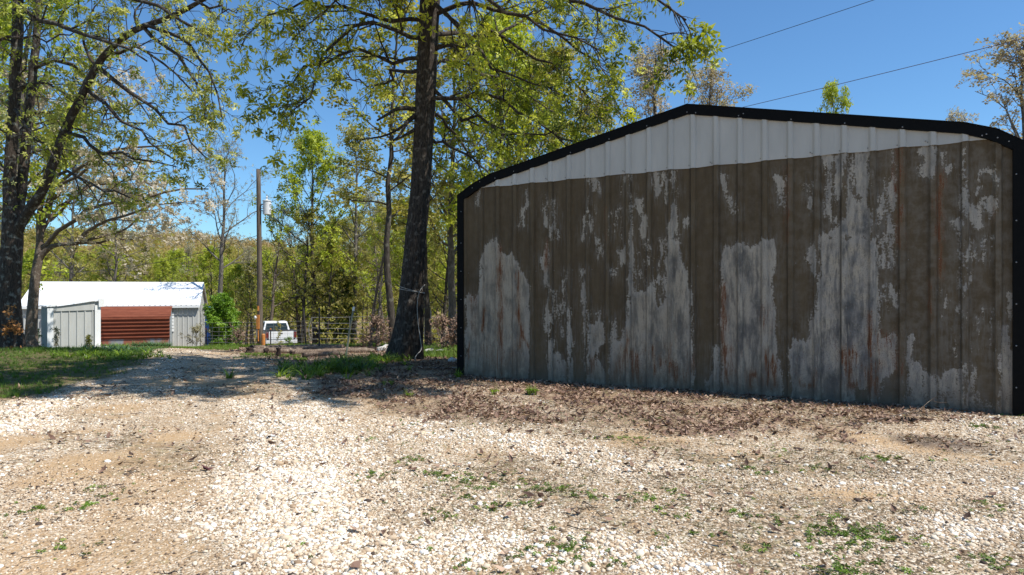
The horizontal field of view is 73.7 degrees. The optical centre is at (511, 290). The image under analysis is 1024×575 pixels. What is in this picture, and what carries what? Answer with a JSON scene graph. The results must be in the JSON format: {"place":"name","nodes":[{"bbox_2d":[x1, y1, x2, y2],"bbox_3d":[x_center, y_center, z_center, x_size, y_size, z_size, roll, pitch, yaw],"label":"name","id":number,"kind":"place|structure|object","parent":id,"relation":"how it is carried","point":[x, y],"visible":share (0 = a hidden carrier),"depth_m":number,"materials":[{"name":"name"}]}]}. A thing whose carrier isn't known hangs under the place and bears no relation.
{"place":"outdoors","nodes":[
{"label":"outdoors","id":0,"kind":"place"},
{"bbox_2d":[0,246,1023,574],"bbox_3d":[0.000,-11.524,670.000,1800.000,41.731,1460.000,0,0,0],"label":"ground","id":1,"kind":"structure","parent":0,"point":[162,442],"depth_m":5.09,"materials":[{"name":"gravel"}]},
{"bbox_2d":[0,305,30,349],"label":"sapling","id":2,"kind":"object","parent":1,"relation":"on","point":[17,326],"visible":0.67,"depth_m":17.39,"materials":[{"name":"orange plant"}]},
{"bbox_2d":[22,243,60,296],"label":"woodland tree","id":3,"kind":"object","parent":1,"relation":"on","point":[28,256],"visible":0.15,"depth_m":74.67,"materials":[{"name":"green plant"}]},
{"bbox_2d":[23,249,65,286],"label":"woodland tree","id":4,"kind":"object","parent":1,"relation":"on","point":[47,257],"visible":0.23,"depth_m":59.52,"materials":[{"name":"green plant"}]},
{"bbox_2d":[0,6,90,290],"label":"leafy tree","id":5,"kind":"object","parent":1,"relation":"on","point":[26,264],"visible":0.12,"depth_m":30.17,"materials":[{"name":"green plant"}]},
{"bbox_2d":[0,0,135,224],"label":"leafy tree","id":6,"kind":"object","parent":1,"relation":"on","point":[8,28],"visible":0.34,"depth_m":24.12,"materials":[{"name":"green plant"}]},
{"bbox_2d":[39,299,103,347],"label":"grey outbuilding","id":7,"kind":"structure","parent":1,"relation":"on","point":[74,323],"depth_m":30.67,"materials":[{"name":"metal"}]},
{"bbox_2d":[24,139,124,281],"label":"leafy tree","id":8,"kind":"object","parent":1,"relation":"on","point":[71,266],"visible":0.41,"depth_m":53.90,"materials":[{"name":"green plant"}]},
{"bbox_2d":[50,247,100,281],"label":"woodland tree","id":9,"kind":"object","parent":1,"relation":"on","point":[77,267],"visible":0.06,"depth_m":65.36,"materials":[{"name":"green plant"}]},
{"bbox_2d":[80,241,124,281],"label":"woodland tree","id":10,"kind":"object","parent":1,"relation":"on","point":[102,265],"visible":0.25,"depth_m":58.09,"materials":[{"name":"green plant"}]},
{"bbox_2d":[48,347,178,359],"bbox_3d":[-8.643,1.380,14.882,3.142,0.292,2.200,0,0,35],"label":"daylily bed","id":11,"kind":"object","parent":1,"relation":"on","point":[126,353],"visible":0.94,"depth_m":14.85,"materials":[{"name":"green plant"}]},
{"bbox_2d":[21,282,207,345],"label":"barn","id":12,"kind":"structure","parent":1,"relation":"on","point":[186,300],"depth_m":44.34,"materials":[{"name":"grey"}]},
{"bbox_2d":[0,25,230,347],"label":"blossoming tree","id":13,"kind":"object","parent":1,"relation":"on","point":[42,249],"visible":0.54,"depth_m":25.73,"materials":[{"name":"green plant"}]},
{"bbox_2d":[71,342,167,352],"bbox_3d":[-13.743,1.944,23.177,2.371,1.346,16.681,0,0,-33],"label":"iris bed","id":14,"kind":"object","parent":1,"relation":"on","point":[112,348],"visible":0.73,"depth_m":17.33,"materials":[{"name":"green plant"}]},
{"bbox_2d":[85,185,164,281],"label":"budding tree","id":15,"kind":"object","parent":1,"relation":"on","point":[114,271],"visible":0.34,"depth_m":55.73,"materials":[{"name":"grey plant"}]},
{"bbox_2d":[101,305,172,346],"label":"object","id":16,"kind":"object","parent":1,"relation":"on","point":[127,324],"visible":0.67,"depth_m":42.42,"materials":[{"name":"metal"}]},
{"bbox_2d":[0,0,275,348],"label":"forked tree","id":17,"kind":"object","parent":1,"relation":"on","point":[17,213],"visible":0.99,"depth_m":16.92,"materials":[{"name":"green plant"}]},
{"bbox_2d":[122,253,153,281],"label":"woodland tree","id":18,"kind":"object","parent":1,"relation":"on","point":[133,256],"visible":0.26,"depth_m":76.46,"materials":[{"name":"green plant"}]},
{"bbox_2d":[126,240,156,281],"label":"woodland tree","id":19,"kind":"object","parent":1,"relation":"on","point":[142,265],"visible":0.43,"depth_m":65.55,"materials":[{"name":"green plant"}]},
{"bbox_2d":[131,340,175,346],"bbox_3d":[-21.674,3.222,41.211,3.727,0.546,2.206,0,0,11],"label":"iris bed","id":20,"kind":"object","parent":1,"relation":"on","point":[152,344],"visible":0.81,"depth_m":41.03,"materials":[{"name":"green plant"}]},
{"bbox_2d":[142,257,180,281],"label":"woodland tree","id":21,"kind":"object","parent":1,"relation":"on","point":[158,274],"visible":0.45,"depth_m":57.76,"materials":[{"name":"green plant"}]},
{"bbox_2d":[150,248,202,281],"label":"woodland tree","id":22,"kind":"object","parent":1,"relation":"on","point":[177,253],"visible":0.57,"depth_m":62.75,"materials":[{"name":"green plant"}]},
{"bbox_2d":[176,242,201,281],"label":"woodland tree","id":23,"kind":"object","parent":1,"relation":"on","point":[188,248],"visible":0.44,"depth_m":76.36,"materials":[{"name":"green plant"}]},
{"bbox_2d":[179,323,209,345],"bbox_3d":[-19.159,2.903,41.456,1.625,1.846,1.358,0,0,21],"label":"shrub","id":24,"kind":"object","parent":1,"relation":"on","point":[196,330],"visible":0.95,"depth_m":41.43,"materials":[{"name":"green plant"}]},
{"bbox_2d":[190,251,217,305],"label":"woodland tree","id":25,"kind":"object","parent":1,"relation":"on","point":[203,269],"visible":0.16,"depth_m":88.41,"materials":[{"name":"green plant"}]},
{"bbox_2d":[186,241,233,305],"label":"woodland tree","id":26,"kind":"object","parent":1,"relation":"on","point":[207,256],"visible":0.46,"depth_m":68.63,"materials":[{"name":"green plant"}]},
{"bbox_2d":[202,292,241,345],"bbox_3d":[-18.236,2.075,43.018,2.379,4.078,2.827,0,0,0],"label":"green bush","id":27,"kind":"object","parent":1,"relation":"on","point":[220,312],"visible":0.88,"depth_m":42.51,"materials":[{"name":"green plant"}]},
{"bbox_2d":[206,253,240,304],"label":"woodland tree","id":28,"kind":"object","parent":1,"relation":"on","point":[226,261],"visible":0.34,"depth_m":58.69,"materials":[{"name":"green plant"}]},
{"bbox_2d":[213,242,236,340],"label":"woodland tree","id":29,"kind":"object","parent":1,"relation":"on","point":[229,250],"visible":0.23,"depth_m":66.39,"materials":[{"name":"green plant"}]},
{"bbox_2d":[0,342,456,398],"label":"grass","id":30,"kind":"structure","parent":1,"relation":"on","point":[441,353],"depth_m":13.97,"materials":[{"name":"plant"}]},
{"bbox_2d":[0,225,456,330],"bbox_3d":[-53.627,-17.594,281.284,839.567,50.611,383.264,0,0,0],"label":"hillside wood","id":31,"kind":"object","parent":1,"relation":"on","point":[198,245],"visible":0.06,"depth_m":325.90,"materials":[{"name":"green plant"}]},
{"bbox_2d":[176,121,291,344],"bbox_3d":[-18.901,-3.466,46.270,6.818,16.069,6.266,0,0,11],"label":"bare tree","id":32,"kind":"object","parent":1,"relation":"on","point":[222,237],"visible":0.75,"depth_m":45.93,"materials":[{"name":"grey plant"}]},
{"bbox_2d":[218,259,250,338],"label":"woodland tree","id":33,"kind":"object","parent":1,"relation":"on","point":[236,267],"visible":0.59,"depth_m":52.91,"materials":[{"name":"green plant"}]},
{"bbox_2d":[226,323,256,343],"bbox_3d":[-14.930,2.581,37.564,1.704,1.725,1.771,0,0,-14],"label":"dry brush","id":34,"kind":"object","parent":1,"relation":"on","point":[237,335],"visible":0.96,"depth_m":37.43,"materials":[{"name":"brown plant"}]},
{"bbox_2d":[233,267,256,344],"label":"woodland tree","id":35,"kind":"object","parent":1,"relation":"on","point":[251,282],"visible":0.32,"depth_m":53.42,"materials":[{"name":"green plant"}]},
{"bbox_2d":[227,261,271,344],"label":"woodland tree","id":36,"kind":"object","parent":1,"relation":"on","point":[247,286],"visible":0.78,"depth_m":49.85,"materials":[{"name":"green plant"}]},
{"bbox_2d":[233,245,267,344],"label":"woodland tree","id":37,"kind":"object","parent":1,"relation":"on","point":[248,253],"visible":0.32,"depth_m":57.61,"materials":[{"name":"green plant"}]},
{"bbox_2d":[236,274,269,344],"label":"woodland tree","id":38,"kind":"object","parent":1,"relation":"on","point":[253,307],"visible":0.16,"depth_m":55.59,"materials":[{"name":"green plant"}]},
{"bbox_2d":[205,321,308,344],"bbox_3d":[-14.569,2.500,38.899,6.584,1.578,0.015,0,0,12],"label":"wire fence","id":39,"kind":"object","parent":1,"relation":"on","point":[287,337],"visible":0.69,"depth_m":38.78,"materials":[{"name":"metal"}]},
{"bbox_2d":[254,169,271,344],"bbox_3d":[-13.832,-1.583,37.965,0.967,10.289,0.466,0,0,-10],"label":"utility pole","id":40,"kind":"object","parent":1,"relation":"on","point":[266,210],"visible":0.99,"depth_m":37.88,"materials":[{"name":"wood"}]},
{"bbox_2d":[60,236,254,272],"bbox_3d":[-21.978,-2.068,40.501,16.504,2.009,0.025,0,0,18],"label":"service wire","id":41,"kind":"object","parent":40,"relation":"attached to","point":[155,262],"visible":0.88,"depth_m":40.15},
{"bbox_2d":[264,0,872,172],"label":"power line","id":42,"kind":"object","parent":40,"relation":"attached to","point":[676,64],"visible":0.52,"depth_m":15.90,"materials":[{"name":"black metal"}]},
{"bbox_2d":[269,38,1023,197],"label":"power line","id":43,"kind":"object","parent":40,"relation":"attached to","point":[800,93],"visible":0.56,"depth_m":13.95,"materials":[{"name":"metal"}]},
{"bbox_2d":[247,245,284,320],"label":"woodland tree","id":44,"kind":"object","parent":1,"relation":"on","point":[265,263],"visible":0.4,"depth_m":66.27,"materials":[{"name":"green plant"}]},
{"bbox_2d":[244,202,300,320],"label":"bare tree","id":45,"kind":"object","parent":1,"relation":"on","point":[275,275],"visible":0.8,"depth_m":49.83,"materials":[{"name":"green plant"}]},
{"bbox_2d":[256,321,296,344],"bbox_3d":[-16.541,3.100,47.714,2.280,1.860,5.773,0,0,-27],"label":"pickup truck","id":46,"kind":"object","parent":1,"relation":"on","point":[267,325],"visible":0.39,"depth_m":45.63,"materials":[{"name":"white paint"}]},
{"bbox_2d":[252,347,302,353],"bbox_3d":[-7.005,1.810,20.396,0.170,0.407,3.006,0,0,9],"label":"fallen log","id":47,"kind":"object","parent":1,"relation":"on","point":[272,349],"visible":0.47,"depth_m":20.07,"materials":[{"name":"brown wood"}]},
{"bbox_2d":[263,264,302,323],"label":"woodland tree","id":48,"kind":"object","parent":1,"relation":"on","point":[280,317],"visible":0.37,"depth_m":58.86,"materials":[{"name":"green plant"}]},
{"bbox_2d":[249,344,344,348],"bbox_3d":[-8.657,2.345,27.974,0.282,0.534,4.907,0,0,30],"label":"fallen log","id":49,"kind":"object","parent":1,"relation":"on","point":[268,346],"visible":0.41,"depth_m":27.48,"materials":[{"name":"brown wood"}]},
{"bbox_2d":[275,253,319,330],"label":"woodland tree","id":50,"kind":"object","parent":1,"relation":"on","point":[309,306],"visible":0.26,"depth_m":59.73,"materials":[{"name":"green plant"}]},
{"bbox_2d":[278,223,320,343],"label":"bare tree","id":51,"kind":"object","parent":1,"relation":"on","point":[296,311],"visible":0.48,"depth_m":52.05,"materials":[{"name":"green plant"}]},
{"bbox_2d":[271,203,330,344],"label":"woodland tree","id":52,"kind":"object","parent":1,"relation":"on","point":[304,219],"visible":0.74,"depth_m":50.89,"materials":[{"name":"green plant"}]},
{"bbox_2d":[284,245,322,342],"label":"woodland tree","id":53,"kind":"object","parent":1,"relation":"on","point":[308,339],"visible":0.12,"depth_m":78.49,"materials":[{"name":"green plant"}]},
{"bbox_2d":[248,116,366,343],"bbox_3d":[-14.771,-3.959,51.492,7.262,17.864,6.951,0,0,12],"label":"leafy tree","id":54,"kind":"object","parent":1,"relation":"on","point":[313,142],"visible":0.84,"depth_m":50.60,"materials":[{"name":"green plant"}]},
{"bbox_2d":[274,346,341,348],"bbox_3d":[-7.556,2.167,25.084,2.573,0.230,0.279,0,0,0],"label":"fallen log","id":55,"kind":"object","parent":1,"relation":"on","point":[315,347],"visible":0.34,"depth_m":25.04,"materials":[{"name":"wood"}]},
{"bbox_2d":[212,349,415,379],"bbox_3d":[-3.067,1.250,11.836,2.882,0.302,3.686,0,0,22],"label":"daylily bed","id":56,"kind":"object","parent":1,"relation":"on","point":[350,363],"visible":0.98,"depth_m":11.47,"materials":[{"name":"green plant"}]},
{"bbox_2d":[302,351,344,356],"bbox_3d":[-4.684,1.596,17.030,1.094,0.171,0.163,0,0,-34],"label":"fallen log","id":57,"kind":"object","parent":1,"relation":"on","point":[315,353],"visible":0.65,"depth_m":16.97,"materials":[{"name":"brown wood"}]},
{"bbox_2d":[301,237,356,343],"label":"woodland tree","id":58,"kind":"object","parent":1,"relation":"on","point":[329,304],"visible":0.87,"depth_m":49.84,"materials":[{"name":"green plant"}]},
{"bbox_2d":[289,347,374,353],"bbox_3d":[-4.963,1.708,19.004,2.426,0.195,0.184,0,0,-35],"label":"fallen log","id":59,"kind":"object","parent":1,"relation":"on","point":[361,350],"visible":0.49,"depth_m":19.03,"materials":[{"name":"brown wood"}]},
{"bbox_2d":[316,269,362,342],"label":"evergreen tree","id":60,"kind":"object","parent":1,"relation":"on","point":[348,315],"visible":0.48,"depth_m":51.79,"materials":[{"name":"green plant"}]},
{"bbox_2d":[308,223,370,342],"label":"woodland tree","id":61,"kind":"object","parent":1,"relation":"on","point":[319,274],"visible":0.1,"depth_m":65.40,"materials":[{"name":"green plant"}]},
{"bbox_2d":[324,240,361,343],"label":"woodland tree","id":62,"kind":"object","parent":1,"relation":"on","point":[350,245],"visible":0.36,"depth_m":53.70,"materials":[{"name":"green plant"}]},
{"bbox_2d":[314,215,372,343],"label":"woodland tree","id":63,"kind":"object","parent":1,"relation":"on","point":[345,237],"visible":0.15,"depth_m":59.27,"materials":[{"name":"green plant"}]},
{"bbox_2d":[238,301,456,344],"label":"undergrowth","id":64,"kind":"object","parent":1,"relation":"on","point":[360,330],"visible":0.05,"depth_m":51.37,"materials":[{"name":"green plant"}]},
{"bbox_2d":[345,307,354,356],"bbox_3d":[-3.575,1.066,15.000,0.257,1.395,0.045,0,0,0],"label":"garden stake","id":65,"kind":"object","parent":1,"relation":"on","point":[353,309],"visible":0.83,"depth_m":14.98,"materials":[{"name":"grey metal"}]},
{"bbox_2d":[327,209,374,335],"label":"woodland tree","id":66,"kind":"object","parent":1,"relation":"on","point":[358,224],"visible":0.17,"depth_m":68.51,"materials":[{"name":"green plant"}]},
{"bbox_2d":[308,122,409,343],"bbox_3d":[-11.733,-4.083,52.793,7.982,18.078,7.498,0,0,-25],"label":"leafy tree","id":67,"kind":"object","parent":1,"relation":"on","point":[349,134],"visible":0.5,"depth_m":52.86,"materials":[{"name":"green plant"}]},
{"bbox_2d":[353,241,378,343],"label":"woodland tree","id":68,"kind":"object","parent":1,"relation":"on","point":[362,293],"visible":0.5,"depth_m":50.00,"materials":[{"name":"green plant"}]},
{"bbox_2d":[343,226,398,343],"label":"woodland tree","id":69,"kind":"object","parent":1,"relation":"on","point":[361,269],"visible":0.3,"depth_m":51.10,"materials":[{"name":"green plant"}]},
{"bbox_2d":[342,202,401,342],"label":"woodland tree","id":70,"kind":"object","parent":1,"relation":"on","point":[379,267],"visible":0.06,"depth_m":66.68,"materials":[{"name":"green plant"}]},
{"bbox_2d":[351,243,393,313],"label":"woodland tree","id":71,"kind":"object","parent":1,"relation":"on","point":[361,288],"visible":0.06,"depth_m":56.92,"materials":[{"name":"green plant"}]},
{"bbox_2d":[346,188,400,343],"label":"woodland tree","id":72,"kind":"object","parent":1,"relation":"on","point":[368,197],"visible":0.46,"depth_m":47.80,"materials":[{"name":"green plant"}]},
{"bbox_2d":[354,309,392,350],"bbox_3d":[-4.199,1.401,21.028,1.357,1.624,1.043,0,0,-22],"label":"dry brush","id":73,"kind":"object","parent":1,"relation":"on","point":[375,321],"visible":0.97,"depth_m":20.92,"materials":[{"name":"brown plant"}]},
{"bbox_2d":[344,212,403,343],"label":"woodland tree","id":74,"kind":"object","parent":1,"relation":"on","point":[368,281],"visible":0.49,"depth_m":39.99,"materials":[{"name":"green plant"}]},
{"bbox_2d":[308,316,445,339],"bbox_3d":[-6.148,1.863,33.000,7.427,1.197,0.027,0,0,0],"label":"stock panel","id":75,"kind":"object","parent":1,"relation":"on","point":[349,325],"visible":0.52,"depth_m":32.99,"materials":[{"name":"metal"}]},
{"bbox_2d":[320,0,446,343],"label":"slim tree","id":76,"kind":"object","parent":1,"relation":"on","point":[389,208],"visible":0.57,"depth_m":22.12,"materials":[{"name":"green plant"}]},
{"bbox_2d":[356,166,410,346],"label":"leaning tree","id":77,"kind":"object","parent":1,"relation":"on","point":[365,258],"visible":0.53,"depth_m":35.87,"materials":[{"name":"green plant"}]},
{"bbox_2d":[372,197,431,284],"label":"woodland tree","id":78,"kind":"object","parent":1,"relation":"on","point":[395,247],"visible":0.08,"depth_m":41.95,"materials":[{"name":"green plant"}]},
{"bbox_2d":[383,193,447,321],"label":"woodland tree","id":79,"kind":"object","parent":1,"relation":"on","point":[399,253],"visible":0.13,"depth_m":35.60,"materials":[{"name":"green plant"}]},
{"bbox_2d":[366,22,467,345],"bbox_3d":[-3.878,-3.980,26.052,3.802,13.343,3.841,0,0,35],"label":"slim tree","id":80,"kind":"object","parent":1,"relation":"on","point":[427,316],"visible":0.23,"depth_m":25.93,"materials":[{"name":"green plant"}]},
{"bbox_2d":[391,197,456,310],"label":"woodland tree","id":81,"kind":"object","parent":1,"relation":"on","point":[434,266],"visible":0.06,"depth_m":49.98,"materials":[{"name":"green plant"}]},
{"bbox_2d":[377,15,496,344],"bbox_3d":[-2.347,-3.935,26.544,5.916,13.399,5.557,0,0,36],"label":"leafy tree","id":82,"kind":"object","parent":1,"relation":"on","point":[450,236],"visible":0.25,"depth_m":26.75,"materials":[{"name":"green plant"}]},
{"bbox_2d":[425,312,456,348],"bbox_3d":[-1.904,1.377,20.001,1.244,1.494,1.055,0,0,-24],"label":"dry brush","id":83,"kind":"object","parent":1,"relation":"on","point":[443,320],"visible":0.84,"depth_m":19.95,"materials":[{"name":"brown plant"}]},
{"bbox_2d":[427,190,456,344],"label":"woodland tree","id":84,"kind":"object","parent":1,"relation":"on","point":[435,274],"visible":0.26,"depth_m":33.92,"materials":[{"name":"green plant"}]},
{"bbox_2d":[427,214,456,332],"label":"woodland tree","id":85,"kind":"object","parent":1,"relation":"on","point":[442,297],"visible":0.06,"depth_m":52.98,"materials":[{"name":"green plant"}]},
{"bbox_2d":[433,201,456,299],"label":"woodland tree","id":86,"kind":"object","parent":1,"relation":"on","point":[443,275],"visible":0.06,"depth_m":39.92,"materials":[{"name":"green plant"}]},
{"bbox_2d":[440,313,456,353],"bbox_3d":[-1.368,1.282,17.483,0.921,1.369,0.987,0,0,30],"label":"dry brush","id":87,"kind":"object","parent":1,"relation":"on","point":[452,336],"visible":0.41,"depth_m":17.47,"materials":[{"name":"brown plant"}]},
{"bbox_2d":[211,0,726,358],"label":"hickory tree","id":88,"kind":"object","parent":1,"relation":"on","point":[405,339],"visible":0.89,"depth_m":12.52,"materials":[{"name":"green plant"}]},
{"bbox_2d":[399,284,456,367],"bbox_3d":[-1.660,0.657,12.678,0.615,1.538,2.269,0,0,-25],"label":"cable","id":89,"kind":"object","parent":88,"relation":"attached to","point":[417,317],"visible":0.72,"depth_m":13.18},
{"bbox_2d":[410,27,558,178],"bbox_3d":[-0.807,-5.345,33.821,8.019,17.388,7.370,0,0,21],"label":"bare tree","id":90,"kind":"object","parent":1,"relation":"on","point":[488,106],"visible":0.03,"depth_m":33.40,"materials":[{"name":"grey plant"}]},
{"bbox_2d":[429,0,579,229],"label":"leafy tree","id":91,"kind":"object","parent":1,"relation":"on","point":[517,40],"visible":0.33,"depth_m":24.24,"materials":[{"name":"green plant"}]},
{"bbox_2d":[0,345,1022,574],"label":"leaf litter","id":92,"kind":"object","parent":1,"relation":"on","point":[462,399],"visible":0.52,"depth_m":7.69,"materials":[{"name":"brown plant"}]},
{"bbox_2d":[0,368,1023,574],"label":"weeds","id":93,"kind":"object","parent":1,"relation":"on","point":[646,495],"visible":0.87,"depth_m":4.08,"materials":[{"name":"green plant"}]},
{"bbox_2d":[0,357,1023,573],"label":"twig litter","id":94,"kind":"object","parent":1,"relation":"on","point":[464,473],"visible":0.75,"depth_m":5.68,"materials":[{"name":"brown plant"}]},
{"bbox_2d":[2,362,1023,574],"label":"dry thatch","id":95,"kind":"object","parent":1,"relation":"on","point":[633,477],"visible":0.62,"depth_m":5.17,"materials":[{"name":"plant"}]},
{"bbox_2d":[457,40,605,179],"bbox_3d":[1.182,-3.966,29.562,6.162,13.881,7.490,0,0,-26],"label":"leafy tree","id":96,"kind":"object","parent":1,"relation":"on","point":[532,129],"visible":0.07,"depth_m":29.54,"materials":[{"name":"green plant"}]},
{"bbox_2d":[476,22,605,161],"bbox_3d":[1.442,-3.526,26.196,5.447,12.336,5.116,0,0,-16],"label":"leafy tree","id":97,"kind":"object","parent":1,"relation":"on","point":[572,51],"visible":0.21,"depth_m":25.50,"materials":[{"name":"green plant"}]},
{"bbox_2d":[550,93,621,146],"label":"leafy tree","id":98,"kind":"object","parent":1,"relation":"on","point":[596,98],"visible":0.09,"depth_m":36.06,"materials":[{"name":"green plant"}]},
{"bbox_2d":[594,35,685,124],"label":"budding tree","id":99,"kind":"object","parent":1,"relation":"on","point":[652,93],"visible":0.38,"depth_m":29.86,"materials":[{"name":"grey plant"}]},
{"bbox_2d":[677,59,759,106],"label":"budding tree","id":100,"kind":"object","parent":1,"relation":"on","point":[712,73],"visible":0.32,"depth_m":32.52,"materials":[{"name":"grey plant"}]},
{"bbox_2d":[457,104,1023,415],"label":"metal shed","id":101,"kind":"structure","parent":1,"relation":"on","point":[822,256],"depth_m":8.70,"materials":[{"name":"metal"}]},
{"bbox_2d":[813,78,853,113],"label":"leafy tree","id":102,"kind":"object","parent":1,"relation":"on","point":[831,93],"visible":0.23,"depth_m":30.23,"materials":[{"name":"green plant"}]},
{"bbox_2d":[873,393,958,420],"bbox_3d":[4.249,1.244,7.293,1.287,0.193,0.325,0,0,-21],"label":"fallen branch","id":103,"kind":"object","parent":1,"relation":"on","point":[922,408],"visible":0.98,"depth_m":7.38,"materials":[{"name":"wood"}]},
{"bbox_2d":[945,105,979,122],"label":"budding tree","id":104,"kind":"object","parent":1,"relation":"on","point":[956,113],"visible":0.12,"depth_m":33.67,"materials":[{"name":"grey plant"}]},
{"bbox_2d":[954,22,1023,139],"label":"budding tree","id":105,"kind":"object","parent":1,"relation":"on","point":[1002,58],"visible":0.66,"depth_m":24.05,"materials":[{"name":"grey plant"}]},
{"bbox_2d":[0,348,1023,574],"bbox_3d":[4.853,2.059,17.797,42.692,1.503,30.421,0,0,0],"label":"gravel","id":106,"kind":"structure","parent":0,"point":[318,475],"depth_m":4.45,"materials":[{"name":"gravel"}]},
{"bbox_2d":[0,0,1023,248],"label":"sky","id":107,"kind":"structure","parent":0,"point":[874,37],"materials":[{"name":"blue"}]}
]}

